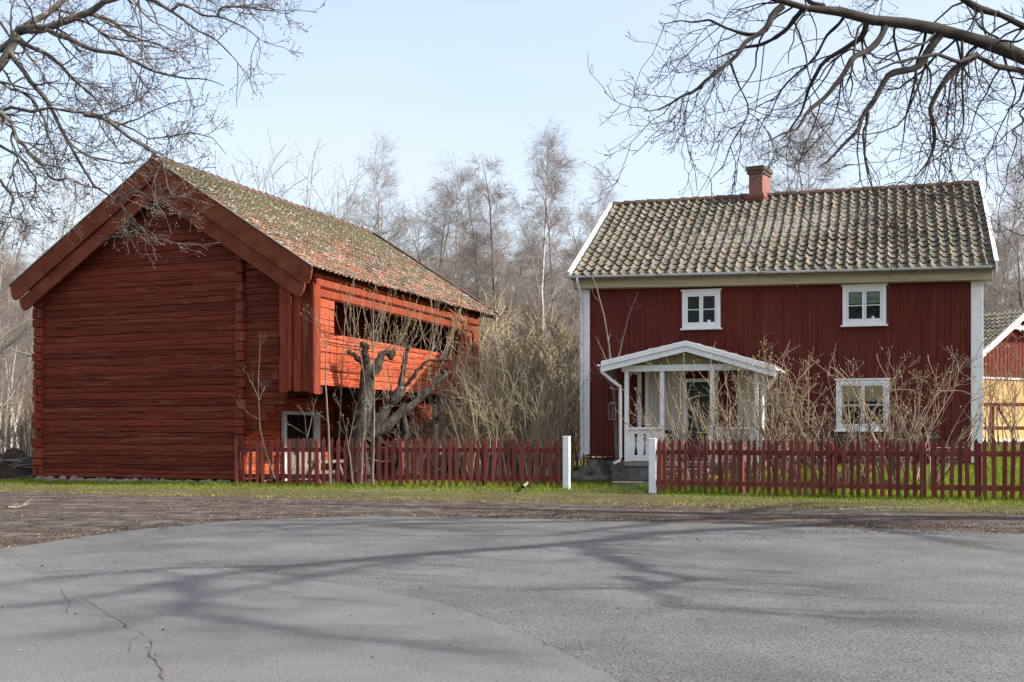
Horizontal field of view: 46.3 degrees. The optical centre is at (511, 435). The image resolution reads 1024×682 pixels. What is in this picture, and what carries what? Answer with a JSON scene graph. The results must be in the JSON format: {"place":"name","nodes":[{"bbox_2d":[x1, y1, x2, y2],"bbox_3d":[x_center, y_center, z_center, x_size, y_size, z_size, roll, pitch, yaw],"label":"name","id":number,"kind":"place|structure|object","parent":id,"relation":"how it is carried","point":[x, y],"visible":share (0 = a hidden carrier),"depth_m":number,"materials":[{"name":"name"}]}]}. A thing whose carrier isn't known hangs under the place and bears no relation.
{"place":"outdoors","nodes":[
{"label":"outdoors","id":0,"kind":"place"},
{"bbox_2d":[374,461,585,486],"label":"yard grass","id":1,"kind":"structure","parent":0,"point":[474,481],"depth_m":33.96,"materials":[{"name":"green plant"}]},
{"bbox_2d":[0,516,1023,681],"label":"road","id":2,"kind":"structure","parent":0,"point":[684,624],"depth_m":11.57,"materials":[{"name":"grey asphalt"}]},
{"bbox_2d":[0,559,618,681],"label":"road patch","id":3,"kind":"object","parent":2,"relation":"on","point":[314,632],"visible":1,"depth_m":8.31,"materials":[{"name":"grey asphalt"}]},
{"bbox_2d":[0,487,1023,548],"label":"gravel verge","id":4,"kind":"structure","parent":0,"point":[67,516],"depth_m":21.45,"materials":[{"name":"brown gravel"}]},
{"bbox_2d":[0,488,1021,514],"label":"dry tufts","id":5,"kind":"object","parent":4,"relation":"on","point":[468,500],"visible":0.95,"depth_m":24.82,"materials":[{"name":"beige plant"}]},
{"bbox_2d":[0,407,1023,512],"bbox_3d":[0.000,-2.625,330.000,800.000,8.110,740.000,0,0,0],"label":"ground","id":6,"kind":"structure","parent":0,"point":[637,497],"depth_m":27.96,"materials":[{"name":"green plant"}]},
{"bbox_2d":[0,201,34,410],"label":"broad tree","id":7,"kind":"object","parent":6,"relation":"on","point":[11,341],"visible":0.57,"depth_m":44.18,"materials":[{"name":"grey plant"}]},
{"bbox_2d":[0,247,34,450],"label":"birch tree","id":8,"kind":"object","parent":6,"relation":"on","point":[8,282],"visible":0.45,"depth_m":52.14,"materials":[{"name":"grey plant"}]},
{"bbox_2d":[0,236,34,448],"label":"birch tree","id":9,"kind":"object","parent":6,"relation":"on","point":[6,330],"visible":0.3,"depth_m":57.34,"materials":[{"name":"grey plant"}]},
{"bbox_2d":[0,380,34,452],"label":"thicket shrub","id":10,"kind":"object","parent":6,"relation":"on","point":[25,433],"visible":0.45,"depth_m":42.64,"materials":[{"name":"brown plant"}]},
{"bbox_2d":[0,380,34,456],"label":"thicket shrub","id":11,"kind":"object","parent":6,"relation":"on","point":[13,427],"visible":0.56,"depth_m":42.51,"materials":[{"name":"brown plant"}]},
{"bbox_2d":[0,288,35,448],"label":"birch tree","id":12,"kind":"object","parent":6,"relation":"on","point":[16,324],"visible":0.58,"depth_m":45.80,"materials":[{"name":"grey plant"}]},
{"bbox_2d":[0,356,35,456],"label":"thicket shrub","id":13,"kind":"object","parent":6,"relation":"on","point":[9,414],"visible":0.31,"depth_m":43.62,"materials":[{"name":"brown plant"}]},
{"bbox_2d":[7,316,35,455],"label":"young tree","id":14,"kind":"object","parent":6,"relation":"on","point":[26,373],"visible":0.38,"depth_m":47.64,"materials":[{"name":"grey plant"}]},
{"bbox_2d":[0,443,43,480],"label":"brush pile","id":15,"kind":"object","parent":6,"relation":"on","point":[15,463],"visible":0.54,"depth_m":37.73,"materials":[{"name":"brown plant"}]},
{"bbox_2d":[0,234,52,449],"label":"birch tree","id":16,"kind":"object","parent":6,"relation":"on","point":[27,332],"visible":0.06,"depth_m":70.79,"materials":[{"name":"grey plant"}]},
{"bbox_2d":[0,177,118,367],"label":"broad tree","id":17,"kind":"object","parent":6,"relation":"on","point":[66,224],"visible":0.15,"depth_m":48.55,"materials":[{"name":"grey plant"}]},
{"bbox_2d":[0,0,324,279],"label":"lime tree","id":18,"kind":"object","parent":6,"relation":"on","point":[31,26],"visible":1,"depth_m":20.84,"materials":[{"name":"brown plant"}]},
{"bbox_2d":[8,155,500,483],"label":"barn","id":19,"kind":"structure","parent":6,"relation":"on","point":[139,363],"depth_m":34.85,"materials":[{"name":"red wood"}]},
{"bbox_2d":[281,411,319,480],"bbox_3d":[-6.418,0.315,36.202,0.200,2.070,2.050,0,0,23],"label":"door","id":20,"kind":"structure","parent":19,"relation":"in","point":[296,419],"depth_m":36.12,"materials":[{"name":"white paint"}]},
{"bbox_2d":[376,431,411,474],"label":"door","id":21,"kind":"structure","parent":19,"relation":"in","point":[392,435],"depth_m":41.45,"materials":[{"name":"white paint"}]},
{"bbox_2d":[233,333,277,478],"bbox_3d":[-7.044,-0.806,32.747,1.332,3.997,0.758,0,0,0],"label":"sapling","id":22,"kind":"object","parent":6,"relation":"on","point":[258,406],"visible":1,"depth_m":32.60,"materials":[{"name":"brown plant"}]},
{"bbox_2d":[91,120,452,269],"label":"willow tree","id":23,"kind":"object","parent":6,"relation":"on","point":[382,233],"visible":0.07,"depth_m":50.36,"materials":[{"name":"plant"}]},
{"bbox_2d":[300,301,330,484],"bbox_3d":[-5.176,-1.174,31.977,0.896,4.960,0.374,0,0,29],"label":"sapling","id":24,"kind":"object","parent":6,"relation":"on","point":[329,460],"visible":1,"depth_m":31.88,"materials":[{"name":"brown plant"}]},
{"bbox_2d":[231,139,427,266],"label":"willow tree","id":25,"kind":"object","parent":6,"relation":"on","point":[347,209],"visible":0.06,"depth_m":52.14,"materials":[{"name":"plant"}]},
{"bbox_2d":[334,256,360,439],"bbox_3d":[-4.601,-1.864,33.621,0.726,6.356,0.542,0,0,0],"label":"sapling","id":26,"kind":"object","parent":6,"relation":"on","point":[343,350],"visible":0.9,"depth_m":33.59,"materials":[{"name":"brown plant"}]},
{"bbox_2d":[356,311,386,484],"bbox_3d":[-3.755,-1.083,31.913,0.924,4.774,0.269,0,0,-26],"label":"sapling","id":27,"kind":"object","parent":6,"relation":"on","point":[365,424],"visible":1,"depth_m":31.79,"materials":[{"name":"brown plant"}]},
{"bbox_2d":[346,258,397,484],"bbox_3d":[-3.755,-1.732,31.965,1.284,6.063,1.005,0,0,-44],"label":"sapling","id":28,"kind":"object","parent":6,"relation":"on","point":[374,390],"visible":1,"depth_m":31.73,"materials":[{"name":"brown plant"}]},
{"bbox_2d":[328,127,421,258],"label":"birch tree","id":29,"kind":"object","parent":6,"relation":"on","point":[378,193],"visible":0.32,"depth_m":72.60,"materials":[{"name":"grey plant"}]},
{"bbox_2d":[331,269,462,484],"bbox_3d":[-3.118,-1.600,33.575,3.487,6.183,3.331,0,0,0],"label":"old pollard tree","id":30,"kind":"object","parent":6,"relation":"on","point":[384,424],"visible":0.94,"depth_m":33.53,"materials":[{"name":"grey plant"}]},
{"bbox_2d":[234,437,562,488],"bbox_3d":[-3.188,0.764,32.394,9.243,1.471,0.241,0,0,12],"label":"picket fence","id":31,"kind":"object","parent":6,"relation":"on","point":[317,476],"visible":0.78,"depth_m":32.26,"materials":[{"name":"red paint"}]},
{"bbox_2d":[381,419,457,480],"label":"thicket shrub","id":32,"kind":"object","parent":6,"relation":"on","point":[417,447],"visible":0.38,"depth_m":34.95,"materials":[{"name":"brown plant"}]},
{"bbox_2d":[375,392,465,480],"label":"thicket shrub","id":33,"kind":"object","parent":6,"relation":"on","point":[426,431],"visible":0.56,"depth_m":35.90,"materials":[{"name":"brown plant"}]},
{"bbox_2d":[387,191,469,455],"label":"birch tree","id":34,"kind":"object","parent":6,"relation":"on","point":[417,236],"visible":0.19,"depth_m":71.10,"materials":[{"name":"grey plant"}]},
{"bbox_2d":[334,200,528,443],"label":"broad tree","id":35,"kind":"object","parent":6,"relation":"on","point":[394,241],"visible":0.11,"depth_m":73.28,"materials":[{"name":"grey plant"}]},
{"bbox_2d":[404,189,478,454],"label":"alder tree","id":36,"kind":"object","parent":6,"relation":"on","point":[441,242],"visible":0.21,"depth_m":63.61,"materials":[{"name":"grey plant"}]},
{"bbox_2d":[420,204,477,291],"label":"alder tree","id":37,"kind":"object","parent":6,"relation":"on","point":[447,233],"visible":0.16,"depth_m":71.27,"materials":[{"name":"brown plant"}]},
{"bbox_2d":[406,378,508,474],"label":"thicket shrub","id":38,"kind":"object","parent":6,"relation":"on","point":[441,430],"visible":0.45,"depth_m":36.20,"materials":[{"name":"brown plant"}]},
{"bbox_2d":[426,148,493,429],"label":"birch tree","id":39,"kind":"object","parent":6,"relation":"on","point":[456,185],"visible":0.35,"depth_m":76.21,"materials":[{"name":"grey plant"}]},
{"bbox_2d":[434,394,485,480],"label":"thicket shrub","id":40,"kind":"object","parent":6,"relation":"on","point":[455,436],"visible":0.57,"depth_m":35.16,"materials":[{"name":"plant"}]},
{"bbox_2d":[422,337,517,471],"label":"thicket shrub","id":41,"kind":"object","parent":6,"relation":"on","point":[458,395],"visible":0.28,"depth_m":38.23,"materials":[{"name":"brown plant"}]},
{"bbox_2d":[431,348,509,474],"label":"thicket shrub","id":42,"kind":"object","parent":6,"relation":"on","point":[453,465],"visible":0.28,"depth_m":36.44,"materials":[{"name":"plant"}]},
{"bbox_2d":[406,367,535,470],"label":"thicket shrub","id":43,"kind":"object","parent":6,"relation":"on","point":[430,414],"visible":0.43,"depth_m":36.79,"materials":[{"name":"brown plant"}]},
{"bbox_2d":[451,220,501,381],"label":"young tree","id":44,"kind":"object","parent":6,"relation":"on","point":[477,296],"visible":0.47,"depth_m":64.97,"materials":[{"name":"grey plant"}]},
{"bbox_2d":[442,176,516,366],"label":"alder tree","id":45,"kind":"object","parent":6,"relation":"on","point":[469,206],"visible":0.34,"depth_m":67.74,"materials":[{"name":"grey plant"}]},
{"bbox_2d":[424,331,541,480],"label":"thicket shrub","id":46,"kind":"object","parent":6,"relation":"on","point":[483,421],"visible":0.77,"depth_m":34.66,"materials":[{"name":"plant"}]},
{"bbox_2d":[424,278,554,472],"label":"thicket shrub","id":47,"kind":"object","parent":6,"relation":"on","point":[493,316],"visible":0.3,"depth_m":41.18,"materials":[{"name":"plant"}]},
{"bbox_2d":[447,197,532,357],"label":"birch tree","id":48,"kind":"object","parent":6,"relation":"on","point":[500,235],"visible":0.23,"depth_m":80.41,"materials":[{"name":"grey plant"}]},
{"bbox_2d":[447,354,534,480],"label":"thicket shrub","id":49,"kind":"object","parent":6,"relation":"on","point":[473,404],"visible":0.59,"depth_m":35.40,"materials":[{"name":"brown plant"}]},
{"bbox_2d":[430,295,554,475],"bbox_3d":[-0.733,-1.359,36.718,3.404,5.786,4.409,0,0,41],"label":"thicket shrub","id":50,"kind":"object","parent":6,"relation":"on","point":[479,368],"visible":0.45,"depth_m":36.39,"materials":[{"name":"plant"}]},
{"bbox_2d":[456,151,529,367],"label":"alder tree","id":51,"kind":"object","parent":6,"relation":"on","point":[493,263],"visible":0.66,"depth_m":65.39,"materials":[{"name":"grey plant"}]},
{"bbox_2d":[448,314,555,475],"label":"thicket shrub","id":52,"kind":"object","parent":6,"relation":"on","point":[501,357],"visible":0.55,"depth_m":35.42,"materials":[{"name":"plant"}]},
{"bbox_2d":[483,255,530,362],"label":"alder tree","id":53,"kind":"object","parent":6,"relation":"on","point":[498,274],"visible":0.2,"depth_m":69.63,"materials":[{"name":"grey plant"}]},
{"bbox_2d":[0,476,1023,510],"bbox_3d":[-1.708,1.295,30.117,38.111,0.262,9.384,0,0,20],"label":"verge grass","id":54,"kind":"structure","parent":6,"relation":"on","point":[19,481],"depth_m":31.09,"materials":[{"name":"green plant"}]},
{"bbox_2d":[457,309,575,465],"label":"thicket shrub","id":55,"kind":"object","parent":6,"relation":"on","point":[531,363],"visible":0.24,"depth_m":42.66,"materials":[{"name":"brown plant"}]},
{"bbox_2d":[500,242,537,342],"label":"young tree","id":56,"kind":"object","parent":6,"relation":"on","point":[515,261],"visible":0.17,"depth_m":79.17,"materials":[{"name":"grey plant"}]},
{"bbox_2d":[463,343,579,480],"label":"thicket shrub","id":57,"kind":"object","parent":6,"relation":"on","point":[516,423],"visible":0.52,"depth_m":35.46,"materials":[{"name":"brown plant"}]},
{"bbox_2d":[476,348,570,482],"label":"thicket shrub","id":58,"kind":"object","parent":6,"relation":"on","point":[522,435],"visible":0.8,"depth_m":34.57,"materials":[{"name":"plant"}]},
{"bbox_2d":[477,284,578,467],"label":"thicket shrub","id":59,"kind":"object","parent":6,"relation":"on","point":[511,297],"visible":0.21,"depth_m":46.60,"materials":[{"name":"plant"}]},
{"bbox_2d":[482,302,579,472],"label":"thicket shrub","id":60,"kind":"object","parent":6,"relation":"on","point":[536,335],"visible":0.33,"depth_m":40.33,"materials":[{"name":"plant"}]},
{"bbox_2d":[488,320,579,475],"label":"thicket shrub","id":61,"kind":"object","parent":6,"relation":"on","point":[534,374],"visible":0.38,"depth_m":36.89,"materials":[{"name":"plant"}]},
{"bbox_2d":[491,218,579,409],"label":"birch tree","id":62,"kind":"object","parent":6,"relation":"on","point":[538,275],"visible":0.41,"depth_m":72.22,"materials":[{"name":"grey plant"}]},
{"bbox_2d":[497,323,579,465],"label":"thicket shrub","id":63,"kind":"object","parent":6,"relation":"on","point":[558,384],"visible":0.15,"depth_m":42.30,"materials":[{"name":"brown plant"}]},
{"bbox_2d":[503,356,579,482],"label":"thicket shrub","id":64,"kind":"object","parent":6,"relation":"on","point":[553,431],"visible":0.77,"depth_m":34.59,"materials":[{"name":"plant"}]},
{"bbox_2d":[492,115,591,366],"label":"birch tree","id":65,"kind":"object","parent":6,"relation":"on","point":[540,294],"visible":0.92,"depth_m":62.90,"materials":[{"name":"brown plant"}]},
{"bbox_2d":[508,298,579,441],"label":"thicket shrub","id":66,"kind":"object","parent":6,"relation":"on","point":[565,329],"visible":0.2,"depth_m":45.94,"materials":[{"name":"plant"}]},
{"bbox_2d":[515,180,578,386],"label":"alder tree","id":67,"kind":"object","parent":6,"relation":"on","point":[549,239],"visible":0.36,"depth_m":73.45,"materials":[{"name":"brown plant"}]},
{"bbox_2d":[507,196,594,361],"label":"broad tree","id":68,"kind":"object","parent":6,"relation":"on","point":[568,287],"visible":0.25,"depth_m":85.51,"materials":[{"name":"brown plant"}]},
{"bbox_2d":[513,342,595,475],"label":"thicket shrub","id":69,"kind":"object","parent":6,"relation":"on","point":[571,444],"visible":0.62,"depth_m":35.34,"materials":[{"name":"plant"}]},
{"bbox_2d":[532,328,585,469],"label":"thicket shrub","id":70,"kind":"object","parent":6,"relation":"on","point":[574,444],"visible":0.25,"depth_m":40.67,"materials":[{"name":"plant"}]},
{"bbox_2d":[562,436,570,488],"bbox_3d":[1.430,0.757,31.380,0.184,1.485,0.184,0,0,17],"label":"gate post","id":71,"kind":"object","parent":6,"relation":"on","point":[566,461],"visible":0.79,"depth_m":31.30,"materials":[{"name":"white paint"}]},
{"bbox_2d":[556,290,582,382],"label":"young tree","id":72,"kind":"object","parent":6,"relation":"on","point":[575,309],"visible":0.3,"depth_m":62.87,"materials":[{"name":"brown plant"}]},
{"bbox_2d":[558,163,621,370],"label":"birch tree","id":73,"kind":"object","parent":6,"relation":"on","point":[598,211],"visible":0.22,"depth_m":77.95,"materials":[{"name":"brown plant"}]},
{"bbox_2d":[589,275,643,459],"bbox_3d":[2.926,-1.927,33.898,1.677,5.247,0.765,0,0,6],"label":"climbing tree","id":74,"kind":"object","parent":6,"relation":"on","point":[612,373],"visible":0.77,"depth_m":33.88,"materials":[{"name":"brown plant"}]},
{"bbox_2d":[612,479,648,487],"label":"step","id":75,"kind":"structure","parent":6,"relation":"on","point":[628,482],"depth_m":31.99,"materials":[{"name":"stone"}]},
{"bbox_2d":[648,438,656,492],"bbox_3d":[3.420,0.782,29.100,0.184,1.435,0.184,0,0,17],"label":"gate post","id":76,"kind":"object","parent":6,"relation":"on","point":[652,465],"visible":0.79,"depth_m":29.02,"materials":[{"name":"white paint"}]},
{"bbox_2d":[609,341,736,486],"bbox_3d":[4.115,-0.385,30.065,3.102,3.752,5.129,0,0,19],"label":"lilac bush","id":77,"kind":"object","parent":6,"relation":"on","point":[675,441],"visible":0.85,"depth_m":29.75,"materials":[{"name":"brown plant"}]},
{"bbox_2d":[639,352,751,486],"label":"lilac bush","id":78,"kind":"object","parent":6,"relation":"on","point":[702,438],"visible":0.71,"depth_m":30.27,"materials":[{"name":"brown plant"}]},
{"bbox_2d":[701,360,817,481],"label":"lilac bush","id":79,"kind":"object","parent":6,"relation":"on","point":[781,436],"visible":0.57,"depth_m":29.91,"materials":[{"name":"brown plant"}]},
{"bbox_2d":[702,326,833,488],"bbox_3d":[5.755,-0.506,28.986,3.370,3.950,3.645,0,0,44],"label":"lilac bush","id":80,"kind":"object","parent":6,"relation":"on","point":[751,428],"visible":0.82,"depth_m":29.23,"materials":[{"name":"brown plant"}]},
{"bbox_2d":[716,351,836,481],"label":"lilac bush","id":81,"kind":"object","parent":6,"relation":"on","point":[795,434],"visible":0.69,"depth_m":29.26,"materials":[{"name":"brown plant"}]},
{"bbox_2d":[567,165,998,479],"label":"cottage","id":82,"kind":"structure","parent":6,"relation":"on","point":[697,304],"depth_m":33.55,"materials":[{"name":"red paint"}]},
{"bbox_2d":[680,288,721,330],"bbox_3d":[5.356,-3.568,33.933,1.180,1.151,0.158,0,0,17],"label":"window","id":83,"kind":"structure","parent":82,"relation":"in","point":[701,308],"depth_m":33.93,"materials":[{"name":"white paint"}]},
{"bbox_2d":[834,378,890,431],"bbox_3d":[9.544,-0.827,32.622,1.497,1.455,0.158,0,0,17],"label":"window","id":84,"kind":"structure","parent":82,"relation":"in","point":[869,382],"depth_m":32.62,"materials":[{"name":"white paint"}]},
{"bbox_2d":[841,283,887,326],"bbox_3d":[9.585,-3.542,32.609,1.240,1.155,0.158,0,0,17],"label":"window","id":85,"kind":"structure","parent":82,"relation":"in","point":[864,305],"depth_m":32.61,"materials":[{"name":"white paint"}]},
{"bbox_2d":[723,117,847,194],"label":"broad tree","id":86,"kind":"object","parent":6,"relation":"on","point":[781,182],"visible":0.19,"depth_m":59.37,"materials":[{"name":"brown plant"}]},
{"bbox_2d":[656,438,926,499],"bbox_3d":[6.269,0.775,27.559,6.289,1.450,0.232,0,0,29],"label":"picket fence","id":87,"kind":"object","parent":6,"relation":"on","point":[831,453],"visible":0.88,"depth_m":27.32,"materials":[{"name":"red paint"}]},
{"bbox_2d":[584,0,1023,295],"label":"oak tree","id":88,"kind":"object","parent":6,"relation":"on","point":[997,45],"visible":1,"depth_m":16.00,"materials":[{"name":"brown plant"}]},
{"bbox_2d":[777,97,853,190],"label":"birch tree","id":89,"kind":"object","parent":6,"relation":"on","point":[801,137],"visible":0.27,"depth_m":71.35,"materials":[{"name":"brown plant"}]},
{"bbox_2d":[732,341,922,482],"bbox_3d":[7.756,-0.450,29.354,4.994,3.654,3.021,0,0,11],"label":"lilac bush","id":90,"kind":"object","parent":6,"relation":"on","point":[818,439],"visible":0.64,"depth_m":29.01,"materials":[{"name":"brown plant"}]},
{"bbox_2d":[756,355,911,482],"bbox_3d":[7.678,-0.268,28.498,3.568,3.310,2.870,0,0,8],"label":"lilac bush","id":91,"kind":"object","parent":6,"relation":"on","point":[847,445],"visible":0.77,"depth_m":28.51,"materials":[{"name":"brown plant"}]},
{"bbox_2d":[788,342,978,483],"bbox_3d":[8.863,-0.413,28.825,4.859,3.555,2.939,0,0,19],"label":"lilac bush","id":92,"kind":"object","parent":6,"relation":"on","point":[864,449],"visible":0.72,"depth_m":28.46,"materials":[{"name":"brown plant"}]},
{"bbox_2d":[830,328,1012,483],"bbox_3d":[9.563,-0.579,28.360,3.645,3.950,3.370,0,0,38],"label":"lilac bush","id":93,"kind":"object","parent":6,"relation":"on","point":[884,428],"visible":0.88,"depth_m":28.35,"materials":[{"name":"brown plant"}]},
{"bbox_2d":[870,357,1014,486],"bbox_3d":[10.103,-0.256,28.201,2.783,3.209,3.459,0,0,-45],"label":"lilac bush","id":94,"kind":"object","parent":6,"relation":"on","point":[979,419],"visible":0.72,"depth_m":27.98,"materials":[{"name":"brown plant"}]},
{"bbox_2d":[930,438,1023,500],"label":"picket fence","id":95,"kind":"object","parent":6,"relation":"on","point":[980,453],"visible":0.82,"depth_m":25.61,"materials":[{"name":"red paint"}]},
{"bbox_2d":[983,238,1012,312],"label":"young tree","id":96,"kind":"object","parent":6,"relation":"on","point":[1000,246],"visible":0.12,"depth_m":72.41,"materials":[{"name":"brown plant"}]},
{"bbox_2d":[983,309,1023,441],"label":"shed","id":97,"kind":"structure","parent":6,"relation":"on","point":[1006,323],"depth_m":49.62,"materials":[{"name":"red paint"}]},
{"bbox_2d":[983,118,1023,312],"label":"birch tree","id":98,"kind":"object","parent":6,"relation":"on","point":[1013,224],"visible":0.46,"depth_m":74.56,"materials":[{"name":"brown plant"}]},
{"bbox_2d":[983,325,1023,448],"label":"thicket shrub","id":99,"kind":"object","parent":6,"relation":"on","point":[1013,416],"visible":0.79,"depth_m":37.34,"materials":[{"name":"brown plant"}]},
{"bbox_2d":[983,245,1023,312],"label":"broad tree","id":100,"kind":"object","parent":6,"relation":"on","point":[1011,291],"visible":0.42,"depth_m":65.03,"materials":[{"name":"brown plant"}]},
{"bbox_2d":[983,201,1023,312],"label":"broad tree","id":101,"kind":"object","parent":6,"relation":"on","point":[1022,231],"visible":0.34,"depth_m":70.47,"materials":[{"name":"brown plant"}]},
{"bbox_2d":[983,217,1023,309],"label":"alder tree","id":102,"kind":"object","parent":6,"relation":"on","point":[1007,268],"visible":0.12,"depth_m":77.77,"materials":[{"name":"brown plant"}]},
{"bbox_2d":[983,403,1023,440],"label":"rail fence","id":103,"kind":"object","parent":6,"relation":"on","point":[1005,427],"visible":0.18,"depth_m":43.92,"materials":[{"name":"red paint"}]},
{"bbox_2d":[983,343,1023,449],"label":"thicket shrub","id":104,"kind":"object","parent":6,"relation":"on","point":[989,420],"visible":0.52,"depth_m":35.92,"materials":[{"name":"brown plant"}]},
{"bbox_2d":[0,0,1023,388],"label":"sky","id":105,"kind":"structure","parent":0,"point":[460,77],"materials":[{"name":"blue"}]},
{"bbox_2d":[640,443,1019,499],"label":"lawn grass","id":106,"kind":"structure","parent":0,"point":[989,474],"depth_m":29.18,"materials":[{"name":"green plant"}]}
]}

